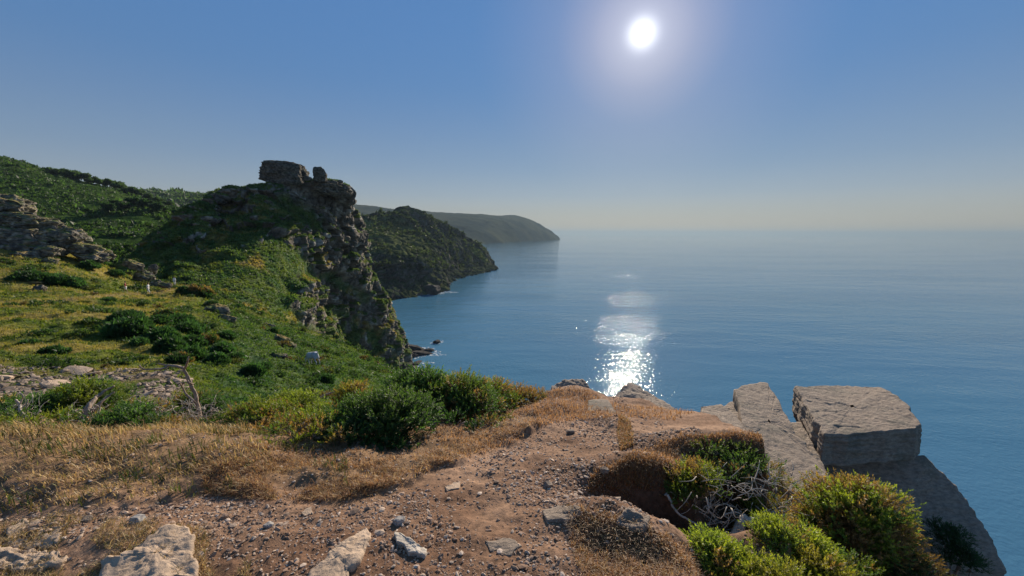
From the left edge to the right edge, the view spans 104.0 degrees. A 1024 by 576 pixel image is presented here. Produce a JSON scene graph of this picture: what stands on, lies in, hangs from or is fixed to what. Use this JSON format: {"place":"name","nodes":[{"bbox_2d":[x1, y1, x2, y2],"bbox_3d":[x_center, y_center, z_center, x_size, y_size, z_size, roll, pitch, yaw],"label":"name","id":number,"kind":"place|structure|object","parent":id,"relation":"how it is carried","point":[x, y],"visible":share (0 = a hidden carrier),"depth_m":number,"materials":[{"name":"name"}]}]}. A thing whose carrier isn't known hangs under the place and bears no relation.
{"place":"outdoors","nodes":[
{"label":"outdoors","id":0,"kind":"place"},
{"bbox_2d":[0,157,169,267],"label":"hills","id":1,"kind":"structure","parent":0,"point":[133,240],"depth_m":333.85,"materials":[{"name":"green plant"}]},
{"bbox_2d":[0,155,174,266],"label":"scrub","id":2,"kind":"object","parent":1,"relation":"on","point":[114,229],"visible":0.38,"depth_m":324.07,"materials":[{"name":"green plant"}]},
{"bbox_2d":[0,407,348,513],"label":"grass","id":3,"kind":"structure","parent":0,"point":[163,426],"depth_m":3.08,"materials":[{"name":"beige plant"}]},
{"bbox_2d":[0,248,390,409],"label":"hillside","id":4,"kind":"structure","parent":0,"point":[138,379],"depth_m":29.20,"materials":[{"name":"green plant"}]},
{"bbox_2d":[0,226,49,251],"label":"crag","id":5,"kind":"structure","parent":4,"relation":"on","point":[15,239],"depth_m":63.90,"materials":[{"name":"stone"}]},
{"bbox_2d":[0,211,58,228],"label":"crag","id":6,"kind":"structure","parent":5,"relation":"on","point":[20,219],"depth_m":65.38,"materials":[{"name":"stone"}]},
{"bbox_2d":[0,194,37,212],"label":"crag","id":7,"kind":"structure","parent":6,"relation":"on","point":[11,202],"depth_m":67.20,"materials":[{"name":"stone"}]},
{"bbox_2d":[3,269,46,281],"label":"gorse bush","id":8,"kind":"object","parent":4,"relation":"on","point":[30,275],"visible":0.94,"depth_m":52.30,"materials":[{"name":"green plant"}]},
{"bbox_2d":[32,244,65,257],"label":"crag","id":9,"kind":"structure","parent":4,"relation":"on","point":[43,251],"depth_m":64.12,"materials":[{"name":"stone"}]},
{"bbox_2d":[36,342,72,354],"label":"gorse bush","id":10,"kind":"object","parent":4,"relation":"on","point":[59,349],"visible":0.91,"depth_m":21.08,"materials":[{"name":"green plant"}]},
{"bbox_2d":[40,271,70,284],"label":"gorse bush","id":11,"kind":"object","parent":4,"relation":"on","point":[55,278],"visible":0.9,"depth_m":54.02,"materials":[{"name":"green plant"}]},
{"bbox_2d":[36,225,92,255],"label":"crag","id":12,"kind":"structure","parent":4,"relation":"on","point":[65,237],"depth_m":67.30,"materials":[{"name":"stone"}]},
{"bbox_2d":[68,241,105,253],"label":"crag","id":13,"kind":"structure","parent":12,"relation":"attached to","point":[79,247],"depth_m":68.83,"materials":[{"name":"stone"}]},
{"bbox_2d":[71,252,111,262],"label":"crag","id":14,"kind":"structure","parent":4,"relation":"on","point":[102,257],"depth_m":69.09,"materials":[{"name":"stone"}]},
{"bbox_2d":[0,363,194,401],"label":"scree","id":15,"kind":"structure","parent":4,"relation":"on","point":[8,389],"depth_m":14.48,"materials":[{"name":"grey stone"}]},
{"bbox_2d":[105,308,146,321],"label":"gorse bush","id":16,"kind":"object","parent":4,"relation":"on","point":[121,313],"visible":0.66,"depth_m":30.26,"materials":[{"name":"green plant"}]},
{"bbox_2d":[97,313,159,337],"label":"gorse bush","id":17,"kind":"object","parent":4,"relation":"on","point":[133,325],"visible":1,"depth_m":26.91,"materials":[{"name":"green plant"}]},
{"bbox_2d":[133,269,155,281],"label":"rock","id":18,"kind":"object","parent":4,"relation":"on","point":[145,275],"visible":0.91,"depth_m":76.82,"materials":[{"name":"stone"}]},
{"bbox_2d":[139,324,182,342],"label":"gorse bush","id":19,"kind":"object","parent":4,"relation":"on","point":[158,332],"visible":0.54,"depth_m":27.21,"materials":[{"name":"green plant"}]},
{"bbox_2d":[148,314,174,325],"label":"gorse bush","id":20,"kind":"object","parent":4,"relation":"on","point":[160,319],"visible":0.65,"depth_m":32.39,"materials":[{"name":"green plant"}]},
{"bbox_2d":[150,335,189,354],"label":"gorse bush","id":21,"kind":"object","parent":4,"relation":"on","point":[165,345],"visible":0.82,"depth_m":25.22,"materials":[{"name":"green plant"}]},
{"bbox_2d":[165,351,194,364],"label":"gorse bush","id":22,"kind":"object","parent":4,"relation":"on","point":[179,358],"visible":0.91,"depth_m":21.58,"materials":[{"name":"green plant"}]},
{"bbox_2d":[169,312,200,325],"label":"gorse bush","id":23,"kind":"object","parent":4,"relation":"on","point":[183,317],"visible":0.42,"depth_m":34.28,"materials":[{"name":"green plant"}]},
{"bbox_2d":[172,319,205,334],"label":"gorse bush","id":24,"kind":"object","parent":4,"relation":"on","point":[193,328],"visible":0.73,"depth_m":31.73,"materials":[{"name":"green plant"}]},
{"bbox_2d":[180,344,209,361],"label":"gorse bush","id":25,"kind":"object","parent":4,"relation":"on","point":[197,351],"visible":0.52,"depth_m":24.53,"materials":[{"name":"green plant"}]},
{"bbox_2d":[182,334,208,347],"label":"gorse bush","id":26,"kind":"object","parent":4,"relation":"on","point":[194,339],"visible":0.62,"depth_m":28.46,"materials":[{"name":"green plant"}]},
{"bbox_2d":[177,283,214,297],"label":"gorse bush","id":27,"kind":"object","parent":4,"relation":"on","point":[200,290],"visible":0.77,"depth_m":72.20,"materials":[{"name":"green plant"}]},
{"bbox_2d":[0,256,400,404],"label":"undergrowth","id":28,"kind":"object","parent":4,"relation":"on","point":[54,361],"visible":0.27,"depth_m":37.38,"materials":[{"name":"green plant"}]},
{"bbox_2d":[0,257,402,408],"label":"bracken","id":29,"kind":"object","parent":4,"relation":"on","point":[248,324],"visible":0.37,"depth_m":36.35,"materials":[{"name":"green plant"}]},
{"bbox_2d":[201,350,231,365],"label":"gorse bush","id":30,"kind":"object","parent":4,"relation":"on","point":[218,357],"visible":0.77,"depth_m":24.34,"materials":[{"name":"green plant"}]},
{"bbox_2d":[206,340,236,353],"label":"gorse bush","id":31,"kind":"object","parent":4,"relation":"on","point":[223,346],"visible":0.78,"depth_m":28.09,"materials":[{"name":"green plant"}]},
{"bbox_2d":[239,361,267,377],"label":"gorse bush","id":32,"kind":"object","parent":4,"relation":"on","point":[252,369],"visible":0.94,"depth_m":22.73,"materials":[{"name":"green plant"}]},
{"bbox_2d":[113,179,412,371],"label":"cliff","id":33,"kind":"structure","parent":0,"point":[342,210],"depth_m":148.83,"materials":[{"name":"grey stone"}]},
{"bbox_2d":[112,178,410,364],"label":"bracken","id":34,"kind":"object","parent":33,"relation":"on","point":[194,263],"visible":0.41,"depth_m":119.77,"materials":[{"name":"green plant"}]},
{"bbox_2d":[258,160,309,185],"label":"tor","id":35,"kind":"structure","parent":33,"relation":"on","point":[283,172],"depth_m":151.64,"materials":[{"name":"stone"}]},
{"bbox_2d":[303,167,326,182],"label":"tor","id":36,"kind":"structure","parent":33,"relation":"on","point":[320,174],"depth_m":155.57,"materials":[{"name":"grey stone"}]},
{"bbox_2d":[311,182,352,196],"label":"tor","id":37,"kind":"structure","parent":33,"relation":"on","point":[331,189],"depth_m":158.38,"materials":[{"name":"stone"}]},
{"bbox_2d":[193,401,541,504],"bbox_3d":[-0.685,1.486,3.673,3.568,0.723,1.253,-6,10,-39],"label":"grass","id":38,"kind":"structure","parent":0,"point":[266,491],"depth_m":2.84,"materials":[{"name":"brown plant"}]},
{"bbox_2d":[0,385,793,575],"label":"ground","id":39,"kind":"structure","parent":0,"point":[654,503],"depth_m":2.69,"materials":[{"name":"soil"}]},
{"bbox_2d":[0,405,38,421],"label":"shrub","id":40,"kind":"object","parent":39,"relation":"on","point":[12,412],"visible":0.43,"depth_m":4.21,"materials":[{"name":"green plant"}]},
{"bbox_2d":[5,518,61,549],"bbox_3d":[-2.659,1.409,2.221,0.492,0.149,0.182,3,8,22],"label":"flat stone","id":41,"kind":"object","parent":39,"relation":"on","point":[51,535],"visible":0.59,"depth_m":2.18,"materials":[{"name":"grey stone"}]},
{"bbox_2d":[0,546,68,572],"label":"flat stone","id":42,"kind":"object","parent":39,"relation":"on","point":[5,553],"visible":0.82,"depth_m":2.02,"materials":[{"name":"beige stone"}]},
{"bbox_2d":[0,389,75,417],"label":"shrub","id":43,"kind":"object","parent":39,"relation":"on","point":[8,401],"visible":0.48,"depth_m":4.86,"materials":[{"name":"green plant"}]},
{"bbox_2d":[0,403,82,428],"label":"shrub","id":44,"kind":"object","parent":39,"relation":"on","point":[62,412],"visible":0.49,"depth_m":3.90,"materials":[{"name":"green plant"}]},
{"bbox_2d":[31,374,132,415],"bbox_3d":[-5.731,1.480,5.229,1.136,0.660,1.021,0,8,0],"label":"shrub","id":45,"kind":"object","parent":39,"relation":"on","point":[83,392],"visible":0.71,"depth_m":5.19,"materials":[{"name":"green plant"}]},
{"bbox_2d":[80,385,114,421],"bbox_3d":[-4.756,1.379,4.599,0.248,0.366,0.457,-3,8,-20],"label":"snapped tree","id":46,"kind":"object","parent":39,"relation":"on","point":[95,398],"visible":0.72,"depth_m":4.58,"materials":[{"name":"grey plant"}]},
{"bbox_2d":[97,376,143,410],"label":"shrub","id":47,"kind":"object","parent":39,"relation":"on","point":[129,390],"visible":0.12,"depth_m":6.21,"materials":[{"name":"green plant"}]},
{"bbox_2d":[72,399,170,428],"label":"shrub","id":48,"kind":"object","parent":39,"relation":"on","point":[125,413],"visible":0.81,"depth_m":4.10,"materials":[{"name":"green plant"}]},
{"bbox_2d":[0,504,259,575],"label":"grass","id":49,"kind":"structure","parent":39,"relation":"on","point":[131,535],"depth_m":2.13,"materials":[{"name":"brown plant"}]},
{"bbox_2d":[99,524,198,575],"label":"flat stone","id":50,"kind":"object","parent":39,"relation":"on","point":[145,559],"visible":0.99,"depth_m":1.98,"materials":[{"name":"grey stone"}]},
{"bbox_2d":[120,395,183,419],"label":"shrub","id":51,"kind":"object","parent":39,"relation":"on","point":[170,404],"visible":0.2,"depth_m":5.22,"materials":[{"name":"green plant"}]},
{"bbox_2d":[139,356,201,420],"bbox_3d":[-4.372,1.365,5.169,0.770,1.084,0.198,1,8,9],"label":"dead tree","id":52,"kind":"object","parent":39,"relation":"on","point":[191,386],"visible":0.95,"depth_m":5.11,"materials":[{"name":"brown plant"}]},
{"bbox_2d":[161,386,223,416],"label":"shrub","id":53,"kind":"object","parent":39,"relation":"on","point":[200,393],"visible":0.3,"depth_m":5.83,"materials":[{"name":"green plant"}]},
{"bbox_2d":[185,393,232,417],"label":"shrub","id":54,"kind":"object","parent":39,"relation":"on","point":[218,404],"visible":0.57,"depth_m":5.44,"materials":[{"name":"green plant"}]},
{"bbox_2d":[216,393,299,428],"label":"gorse bush","id":55,"kind":"object","parent":39,"relation":"on","point":[261,410],"visible":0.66,"depth_m":4.61,"materials":[{"name":"green plant"}]},
{"bbox_2d":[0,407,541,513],"bbox_3d":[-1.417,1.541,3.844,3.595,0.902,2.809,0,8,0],"label":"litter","id":56,"kind":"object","parent":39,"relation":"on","point":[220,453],"visible":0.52,"depth_m":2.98,"materials":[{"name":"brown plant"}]},
{"bbox_2d":[247,410,315,434],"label":"gorse bush","id":57,"kind":"object","parent":39,"relation":"on","point":[284,421],"visible":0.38,"depth_m":4.06,"materials":[{"name":"green plant"}]},
{"bbox_2d":[254,386,325,420],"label":"gorse bush","id":58,"kind":"object","parent":39,"relation":"on","point":[301,397],"visible":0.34,"depth_m":5.24,"materials":[{"name":"green plant"}]},
{"bbox_2d":[252,404,367,447],"bbox_3d":[-1.823,1.329,3.631,0.998,0.368,0.872,0,8,0],"label":"gorse bush","id":59,"kind":"object","parent":39,"relation":"on","point":[310,426],"visible":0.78,"depth_m":3.61,"materials":[{"name":"green plant"}]},
{"bbox_2d":[269,396,352,431],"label":"gorse bush","id":60,"kind":"object","parent":39,"relation":"on","point":[311,407],"visible":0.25,"depth_m":4.43,"materials":[{"name":"green plant"}]},
{"bbox_2d":[308,528,370,575],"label":"flat stone","id":61,"kind":"object","parent":39,"relation":"on","point":[344,557],"visible":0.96,"depth_m":2.00,"materials":[{"name":"beige stone"}]},
{"bbox_2d":[329,378,375,412],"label":"gorse bush","id":62,"kind":"object","parent":39,"relation":"on","point":[350,387],"visible":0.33,"depth_m":5.80,"materials":[{"name":"green plant"}]},
{"bbox_2d":[305,380,445,452],"bbox_3d":[-1.349,1.250,3.998,1.350,0.669,1.211,0,8,0],"label":"gorse bush","id":63,"kind":"object","parent":39,"relation":"on","point":[387,412],"visible":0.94,"depth_m":3.80,"materials":[{"name":"green plant"}]},
{"bbox_2d":[2,388,813,532],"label":"dead twig litter","id":64,"kind":"object","parent":39,"relation":"on","point":[711,500],"visible":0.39,"depth_m":3.07,"materials":[{"name":"grey wood"}]},
{"bbox_2d":[394,532,427,558],"bbox_3d":[-0.555,1.394,2.143,0.259,0.077,0.080,5,9,30],"label":"flat stone","id":65,"kind":"object","parent":39,"relation":"on","point":[411,546],"visible":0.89,"depth_m":2.13,"materials":[{"name":"grey stone"}]},
{"bbox_2d":[380,361,454,408],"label":"gorse bush","id":66,"kind":"object","parent":39,"relation":"on","point":[417,376],"visible":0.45,"depth_m":5.11,"materials":[{"name":"green plant"}]},
{"bbox_2d":[407,398,484,434],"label":"gorse bush","id":67,"kind":"object","parent":39,"relation":"on","point":[451,417],"visible":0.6,"depth_m":4.30,"materials":[{"name":"green plant"}]},
{"bbox_2d":[414,364,511,423],"bbox_3d":[-0.624,1.379,5.046,1.259,0.774,1.042,0,8,0],"label":"gorse bush","id":68,"kind":"object","parent":39,"relation":"on","point":[466,390],"visible":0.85,"depth_m":4.87,"materials":[{"name":"green plant"}]},
{"bbox_2d":[444,405,513,429],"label":"gorse bush","id":69,"kind":"object","parent":39,"relation":"on","point":[490,421],"visible":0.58,"depth_m":4.56,"materials":[{"name":"green plant"}]},
{"bbox_2d":[485,538,521,556],"bbox_3d":[-0.046,1.419,2.168,0.156,0.075,0.172,-5,9,-34],"label":"flat stone","id":70,"kind":"object","parent":39,"relation":"on","point":[509,547],"visible":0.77,"depth_m":2.16,"materials":[{"name":"grey stone"}]},
{"bbox_2d":[484,374,525,415],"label":"gorse bush","id":71,"kind":"object","parent":39,"relation":"on","point":[510,396],"visible":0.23,"depth_m":5.82,"materials":[{"name":"green plant"}]},
{"bbox_2d":[504,380,547,412],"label":"gorse bush","id":72,"kind":"object","parent":39,"relation":"on","point":[529,394],"visible":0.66,"depth_m":6.12,"materials":[{"name":"green plant"}]},
{"bbox_2d":[542,505,580,522],"bbox_3d":[0.297,1.392,2.450,0.225,0.175,0.228,0,8,0],"label":"flat stone","id":73,"kind":"object","parent":39,"relation":"on","point":[555,514],"visible":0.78,"depth_m":2.39,"materials":[{"name":"grey stone"}]},
{"bbox_2d":[551,379,588,389],"bbox_3d":[1.023,2.032,6.948,0.776,0.659,0.882,0,8,0],"label":"rock outcrop","id":74,"kind":"object","parent":39,"relation":"on","point":[578,382],"visible":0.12,"depth_m":7.17,"materials":[{"name":"stone"}]},
{"bbox_2d":[588,399,617,412],"bbox_3d":[1.095,1.735,4.847,0.388,0.487,1.642,2,8,12],"label":"rock slab","id":75,"kind":"object","parent":39,"relation":"on","point":[601,403],"visible":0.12,"depth_m":5.33,"materials":[{"name":"stone"}]},
{"bbox_2d":[533,386,694,427],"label":"grass","id":76,"kind":"structure","parent":39,"relation":"on","point":[579,416],"depth_m":5.11,"materials":[{"name":"brown plant"}]},
{"bbox_2d":[615,411,634,450],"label":"grass","id":77,"kind":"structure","parent":39,"relation":"on","point":[624,435],"depth_m":3.87,"materials":[{"name":"beige plant"}]},
{"bbox_2d":[616,508,649,532],"bbox_3d":[0.688,1.339,2.246,0.213,0.160,0.142,0,8,0],"label":"flat stone","id":78,"kind":"object","parent":39,"relation":"on","point":[630,513],"visible":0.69,"depth_m":2.23,"materials":[{"name":"grey stone"}]},
{"bbox_2d":[563,501,709,575],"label":"grass","id":79,"kind":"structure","parent":39,"relation":"on","point":[649,563],"depth_m":2.11,"materials":[{"name":"brown plant"}]},
{"bbox_2d":[615,383,674,409],"bbox_3d":[2.188,2.677,6.780,1.005,1.756,1.289,2,8,14],"label":"rock outcrop","id":80,"kind":"object","parent":39,"relation":"on","point":[630,390],"visible":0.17,"depth_m":6.91,"materials":[{"name":"stone"}]},
{"bbox_2d":[586,428,767,502],"bbox_3d":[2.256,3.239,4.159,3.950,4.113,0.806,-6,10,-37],"label":"heather","id":81,"kind":"object","parent":39,"relation":"on","point":[637,480],"visible":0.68,"depth_m":3.19,"materials":[{"name":"brown plant"}]},
{"bbox_2d":[658,454,732,509],"bbox_3d":[1.386,1.497,3.104,0.557,0.378,0.508,0,8,0],"label":"gorse bush","id":82,"kind":"object","parent":39,"relation":"on","point":[689,470],"visible":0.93,"depth_m":3.01,"materials":[{"name":"green plant"}]},
{"bbox_2d":[679,519,758,575],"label":"gorse bush","id":83,"kind":"object","parent":39,"relation":"on","point":[712,542],"visible":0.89,"depth_m":2.24,"materials":[{"name":"green plant"}]},
{"bbox_2d":[700,404,746,430],"bbox_3d":[3.023,2.746,5.921,0.569,1.890,1.028,0,8,0],"label":"rock slab","id":84,"kind":"object","parent":39,"relation":"on","point":[724,414],"visible":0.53,"depth_m":5.90,"materials":[{"name":"stone"}]},
{"bbox_2d":[686,435,787,486],"bbox_3d":[1.880,1.467,3.374,0.773,0.332,0.686,5,9,32],"label":"gorse bush","id":85,"kind":"object","parent":39,"relation":"on","point":[730,464],"visible":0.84,"depth_m":3.32,"materials":[{"name":"green plant"}]},
{"bbox_2d":[718,474,758,501],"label":"gorse bush","id":86,"kind":"object","parent":39,"relation":"on","point":[736,492],"visible":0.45,"depth_m":3.30,"materials":[{"name":"green plant"}]},
{"bbox_2d":[714,539,780,575],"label":"gorse bush","id":87,"kind":"object","parent":39,"relation":"on","point":[748,564],"visible":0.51,"depth_m":2.17,"materials":[{"name":"green plant"}]},
{"bbox_2d":[729,494,771,529],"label":"gorse bush","id":88,"kind":"object","parent":39,"relation":"on","point":[743,505],"visible":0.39,"depth_m":3.17,"materials":[{"name":"green plant"}]},
{"bbox_2d":[738,507,808,562],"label":"gorse bush","id":89,"kind":"object","parent":39,"relation":"on","point":[776,528],"visible":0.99,"depth_m":2.38,"materials":[{"name":"green plant"}]},
{"bbox_2d":[740,551,810,575],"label":"gorse bush","id":90,"kind":"object","parent":39,"relation":"on","point":[783,571],"visible":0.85,"depth_m":2.10,"materials":[{"name":"green plant"}]},
{"bbox_2d":[733,382,828,516],"bbox_3d":[3.672,3.131,5.942,0.800,2.566,3.353,3,8,20],"label":"rock slab","id":91,"kind":"object","parent":39,"relation":"on","point":[757,406],"visible":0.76,"depth_m":5.48,"materials":[{"name":"stone"}]},
{"bbox_2d":[766,468,802,516],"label":"gorse bush","id":92,"kind":"object","parent":39,"relation":"on","point":[770,498],"visible":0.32,"depth_m":3.57,"materials":[{"name":"green plant"}]},
{"bbox_2d":[751,506,843,572],"bbox_3d":[1.808,1.604,2.563,0.522,0.315,0.486,0,8,0],"label":"gorse bush","id":93,"kind":"object","parent":39,"relation":"on","point":[821,541],"visible":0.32,"depth_m":2.51,"materials":[{"name":"green plant"}]},
{"bbox_2d":[791,422,825,506],"bbox_3d":[3.816,3.240,5.339,0.304,2.270,2.007,4,9,25],"label":"rock slab","id":94,"kind":"object","parent":39,"relation":"on","point":[800,432],"visible":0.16,"depth_m":5.58,"materials":[{"name":"stone"}]},
{"bbox_2d":[781,540,860,575],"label":"gorse bush","id":95,"kind":"object","parent":39,"relation":"on","point":[826,565],"visible":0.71,"depth_m":2.32,"materials":[{"name":"green plant"}]},
{"bbox_2d":[812,545,885,575],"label":"gorse bush","id":96,"kind":"object","parent":39,"relation":"on","point":[861,567],"visible":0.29,"depth_m":2.45,"materials":[{"name":"green plant"}]},
{"bbox_2d":[792,385,921,466],"bbox_3d":[5.130,1.977,5.965,1.463,0.504,2.471,4,9,25],"label":"rock block","id":97,"kind":"object","parent":39,"relation":"on","point":[845,426],"visible":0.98,"depth_m":5.44,"materials":[{"name":"stone"}]},
{"bbox_2d":[779,464,937,575],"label":"gorse bush","id":98,"kind":"object","parent":39,"relation":"on","point":[855,514],"visible":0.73,"depth_m":2.87,"materials":[{"name":"green plant"}]},
{"bbox_2d":[853,547,956,575],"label":"gorse bush","id":99,"kind":"object","parent":39,"relation":"on","point":[935,569],"visible":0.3,"depth_m":2.78,"materials":[{"name":"green plant"}]},
{"bbox_2d":[824,455,1006,575],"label":"rock buttress","id":100,"kind":"object","parent":39,"relation":"on","point":[928,483],"visible":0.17,"depth_m":5.41,"materials":[{"name":"stone"}]},
{"bbox_2d":[919,515,994,575],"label":"gorse bush","id":101,"kind":"object","parent":100,"relation":"on","point":[957,544],"visible":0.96,"depth_m":4.69,"materials":[{"name":"green plant"}]},
{"bbox_2d":[361,205,498,299],"bbox_3d":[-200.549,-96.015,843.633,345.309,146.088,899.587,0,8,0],"label":"headland","id":102,"kind":"structure","parent":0,"point":[396,280],"depth_m":650.53,"materials":[{"name":"green plant"}]},
{"bbox_2d":[360,207,486,269],"bbox_3d":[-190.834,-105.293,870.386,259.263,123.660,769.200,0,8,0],"label":"scrub","id":103,"kind":"object","parent":102,"relation":"on","point":[398,232],"visible":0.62,"depth_m":710.49,"materials":[{"name":"green plant"}]},
{"bbox_2d":[354,204,559,243],"bbox_3d":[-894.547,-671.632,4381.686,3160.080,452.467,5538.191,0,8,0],"label":"headland","id":104,"kind":"structure","parent":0,"point":[485,229],"depth_m":3863.76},
{"bbox_2d":[0,0,1023,236],"label":"sky","id":105,"kind":"structure","parent":0,"point":[588,117],"materials":[{"name":"blue"}]},
{"bbox_2d":[392,234,1023,575],"bbox_3d":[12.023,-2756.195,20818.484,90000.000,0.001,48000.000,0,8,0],"label":"sea","id":106,"kind":"structure","parent":0,"point":[929,330],"depth_m":353.74,"materials":[{"name":"liquid"}]},
{"bbox_3d":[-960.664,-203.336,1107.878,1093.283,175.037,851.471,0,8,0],"label":"hills","id":107,"kind":"structure","parent":0,"visible":0},
{"bbox_2d":[110,186,207,206],"bbox_3d":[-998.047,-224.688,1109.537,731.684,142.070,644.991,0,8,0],"label":"scrub","id":108,"kind":"object","parent":107,"relation":"on","point":[178,197],"visible":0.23,"depth_m":1067.79,"materials":[{"name":"green plant"}]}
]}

